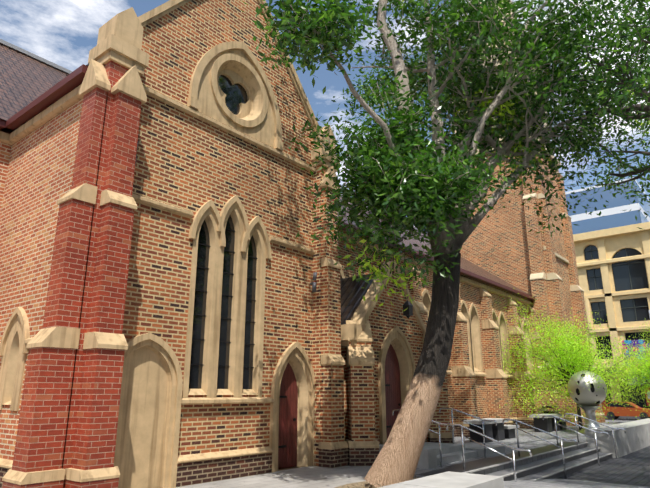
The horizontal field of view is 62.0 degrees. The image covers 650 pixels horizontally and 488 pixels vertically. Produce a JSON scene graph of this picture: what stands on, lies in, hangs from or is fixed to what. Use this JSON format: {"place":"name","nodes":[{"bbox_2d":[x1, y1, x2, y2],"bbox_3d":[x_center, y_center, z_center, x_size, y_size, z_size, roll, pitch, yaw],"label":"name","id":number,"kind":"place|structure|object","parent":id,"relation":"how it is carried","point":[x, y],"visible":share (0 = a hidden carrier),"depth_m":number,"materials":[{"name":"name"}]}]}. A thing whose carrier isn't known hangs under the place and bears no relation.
{"place":"outdoors","nodes":[
{"label":"outdoors","id":0,"kind":"place"},
{"bbox_2d":[0,99,82,459],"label":"pale church brick walls","id":1,"kind":"structure","parent":0,"point":[36,170],"depth_m":10.90,"materials":[{"name":"brown brick"}]},
{"bbox_2d":[0,0,649,216],"label":"sky","id":2,"kind":"structure","parent":0,"point":[63,33],"materials":[{"name":"blue"}]},
{"bbox_2d":[122,0,543,487],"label":"church brick walls","id":3,"kind":"structure","parent":0,"point":[185,161],"depth_m":12.92,"materials":[{"name":"brown brick"}]},
{"bbox_2d":[2,61,140,487],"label":"brick church buttresses","id":4,"kind":"structure","parent":3,"relation":"attached to","point":[69,411],"depth_m":8.77,"materials":[{"name":"red brick"}]},
{"bbox_2d":[189,75,256,388],"bbox_3d":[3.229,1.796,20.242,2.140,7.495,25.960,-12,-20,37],"label":"window glass","id":5,"kind":"object","parent":3,"relation":"in","point":[236,95],"visible":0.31,"depth_m":11.76,"materials":[{"name":"black glass"}]},
{"bbox_2d":[135,141,316,291],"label":"wall floodlights","id":6,"kind":"object","parent":3,"relation":"attached to","point":[313,284],"depth_m":13.70,"materials":[{"name":"grey metal"}]},
{"bbox_2d":[0,44,528,294],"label":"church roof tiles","id":7,"kind":"object","parent":3,"relation":"on","point":[25,80],"visible":0.06,"depth_m":17.27,"materials":[{"name":"brown tile"}]},
{"bbox_2d":[0,39,427,234],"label":"roof ridge cap","id":8,"kind":"object","parent":7,"relation":"on","point":[33,56],"depth_m":19.50,"materials":[{"name":"grey"}]},
{"bbox_2d":[0,64,534,300],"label":"gutter","id":9,"kind":"object","parent":3,"relation":"attached to","point":[58,90],"visible":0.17,"depth_m":11.73,"materials":[{"name":"brown metal"}]},
{"bbox_2d":[0,0,547,487],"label":"stone trim","id":10,"kind":"structure","parent":3,"relation":"attached to","point":[154,398],"depth_m":11.60,"materials":[{"name":"beige stone"}]},
{"bbox_2d":[190,228,400,447],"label":"iron bars","id":11,"kind":"object","parent":3,"relation":"attached to","point":[294,419],"visible":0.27,"depth_m":11.99,"materials":[{"name":"grey metal"}]},
{"bbox_2d":[278,344,400,468],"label":"arched doors","id":12,"kind":"structure","parent":3,"relation":"in","point":[288,414],"depth_m":12.94,"materials":[{"name":"red wood"}]},
{"bbox_2d":[340,274,373,324],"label":"porch roof tiles","id":13,"kind":"object","parent":3,"relation":"attached to","point":[352,292],"visible":0.1,"depth_m":15.84,"materials":[{"name":"grey tile"}]},
{"bbox_2d":[396,289,412,318],"bbox_3d":[2.229,1.737,15.563,0.564,0.868,0.226,-12,-20,37],"label":"porch lantern","id":14,"kind":"object","parent":3,"relation":"attached to","point":[408,306],"visible":0.96,"depth_m":15.36,"materials":[{"name":"black metal"}]},
{"bbox_2d":[292,420,649,487],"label":"terrace paving","id":15,"kind":"structure","parent":0,"point":[527,441],"depth_m":15.04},
{"bbox_2d":[0,420,533,487],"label":"brick wall base","id":16,"kind":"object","parent":15,"relation":"on","point":[198,472],"depth_m":11.33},
{"bbox_2d":[176,465,431,487],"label":"light paving","id":17,"kind":"structure","parent":15,"relation":"on","point":[312,477],"depth_m":10.73,"materials":[{"name":"grey concrete"}]},
{"bbox_2d":[335,474,429,487],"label":"tree pit mulch","id":18,"kind":"object","parent":15,"relation":"on","point":[364,484],"visible":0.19,"depth_m":9.87,"materials":[{"name":"beige soil"}]},
{"bbox_2d":[241,0,649,487],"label":"tree trunk limbs","id":19,"kind":"object","parent":15,"relation":"on","point":[400,174],"visible":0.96,"depth_m":11.09,"materials":[{"name":"green plant"}]},
{"bbox_2d":[463,418,519,442],"bbox_3d":[6.300,6.915,20.189,0.800,0.740,3.400,-12,-20,37],"label":"table","id":20,"kind":"object","parent":15,"relation":"on","point":[500,431],"visible":0.9,"depth_m":19.60,"materials":[{"name":"grey"}]},
{"bbox_2d":[416,442,583,475],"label":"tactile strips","id":21,"kind":"object","parent":15,"relation":"on","point":[476,464],"visible":0.9,"depth_m":13.58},
{"bbox_2d":[452,0,604,417],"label":"trim","id":22,"kind":"structure","parent":15,"relation":"on","point":[550,276],"depth_m":33.63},
{"bbox_2d":[460,148,604,425],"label":"brick tower","id":23,"kind":"structure","parent":15,"relation":"on","point":[504,244],"depth_m":33.17,"materials":[{"name":"brown brick"}]},
{"bbox_2d":[529,413,569,431],"bbox_3d":[10.529,8.304,25.196,0.800,0.740,3.400,-12,-20,37],"label":"table","id":24,"kind":"object","parent":15,"relation":"on","point":[546,424],"visible":0.71,"depth_m":24.22,"materials":[{"name":"grey"}]},
{"bbox_2d":[542,406,557,413],"bbox_3d":[11.215,8.586,26.814,0.600,1.060,0.600,-12,-20,37],"label":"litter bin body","id":25,"kind":"object","parent":15,"relation":"on","point":[552,412],"visible":0.19,"depth_m":26.69,"materials":[{"name":"metal"}]},
{"bbox_2d":[496,293,649,429],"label":"locust tree wood","id":26,"kind":"object","parent":15,"relation":"on","point":[572,361],"visible":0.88,"depth_m":25.36,"materials":[{"name":"green plant"}]},
{"bbox_2d":[578,406,600,433],"bbox_3d":[11.537,7.616,23.466,1.240,1.140,1.240,-12,-20,37],"label":"sculpture pedestal","id":27,"kind":"object","parent":15,"relation":"on","point":[589,412],"visible":0.58,"depth_m":23.32,"materials":[{"name":"silver metal"}]},
{"bbox_2d":[568,371,606,405],"bbox_3d":[11.537,6.373,23.810,1.560,1.560,1.560,-12,-20,37],"label":"sphere sculpture","id":28,"kind":"object","parent":27,"relation":"on","point":[586,397],"visible":0.81,"depth_m":23.28,"materials":[{"name":"silver metal"}]},
{"bbox_2d":[575,374,603,403],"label":"sphere holes","id":29,"kind":"object","parent":28,"relation":"on","point":[592,388],"depth_m":23.38,"materials":[{"name":"black"}]},
{"bbox_2d":[559,446,649,486],"bbox_3d":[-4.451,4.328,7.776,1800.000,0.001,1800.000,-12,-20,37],"label":"ground sheet","id":30,"kind":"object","parent":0,"point":[632,468],"depth_m":15.15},
{"bbox_2d":[392,407,625,481],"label":"handrails","id":31,"kind":"object","parent":30,"relation":"on","point":[518,449],"visible":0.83,"depth_m":14.50,"materials":[{"name":"silver metal"}]},
{"bbox_2d":[379,418,649,487],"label":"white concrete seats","id":32,"kind":"object","parent":30,"relation":"on","point":[635,437],"depth_m":14.40,"materials":[{"name":"white concrete"}]},
{"bbox_2d":[414,177,649,234],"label":"glass office tower","id":33,"kind":"structure","parent":30,"relation":"on","point":[616,216],"depth_m":63.24,"materials":[{"name":"blue glass"}]},
{"bbox_2d":[486,447,611,480],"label":"granite steps","id":34,"kind":"structure","parent":30,"relation":"on","point":[539,472],"depth_m":14.80,"materials":[{"name":"grey stone"}]},
{"bbox_2d":[464,442,612,479],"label":"step nosings","id":35,"kind":"object","parent":34,"relation":"on","point":[540,478],"visible":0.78,"depth_m":14.38,"materials":[{"name":"grey"}]},
{"bbox_2d":[460,0,649,229],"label":"tree foliage","id":36,"kind":"object","parent":30,"relation":"on","point":[624,68],"visible":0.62,"depth_m":11.92,"materials":[{"name":"green plant"}]},
{"bbox_2d":[573,222,649,400],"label":"building facade","id":37,"kind":"structure","parent":30,"relation":"on","point":[609,243],"depth_m":58.02,"materials":[{"name":"beige paint"}]},
{"bbox_2d":[584,245,649,408],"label":"building windows","id":38,"kind":"structure","parent":37,"relation":"in","point":[638,275],"depth_m":57.51,"materials":[{"name":"black glass"}]},
{"bbox_2d":[584,245,649,407],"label":"window frames","id":39,"kind":"structure","parent":37,"relation":"attached to","point":[634,307],"depth_m":57.70,"materials":[{"name":"black metal"}]},
{"bbox_2d":[602,387,649,405],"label":"sale posters","id":40,"kind":"object","parent":37,"relation":"attached to","point":[604,401],"visible":0.09,"depth_m":54.05},
{"bbox_2d":[602,322,649,419],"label":"locust tree wood","id":41,"kind":"object","parent":30,"relation":"on","point":[643,370],"visible":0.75,"depth_m":30.84,"materials":[{"name":"green plant"}]},
{"bbox_2d":[629,141,649,195],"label":"tree","id":42,"kind":"object","parent":30,"relation":"on","point":[645,184],"visible":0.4,"depth_m":14.80,"materials":[{"name":"plant"}]},
{"bbox_2d":[605,416,640,420],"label":"william street asphalt","id":43,"kind":"structure","parent":0,"point":[627,418],"depth_m":47.76,"materials":[{"name":"grey asphalt"}]},
{"bbox_2d":[602,401,649,418],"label":"car","id":44,"kind":"object","parent":43,"relation":"on","point":[614,408],"visible":0.77,"depth_m":45.80,"materials":[{"name":"orange paint"}]},
{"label":"banner poles","id":45,"kind":"object","parent":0,"visible":0},
{"bbox_2d":[622,339,649,384],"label":"sign","id":46,"kind":"object","parent":45,"relation":"attached to","point":[634,343],"visible":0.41,"depth_m":34.76,"materials":[{"name":"multicoloured"}]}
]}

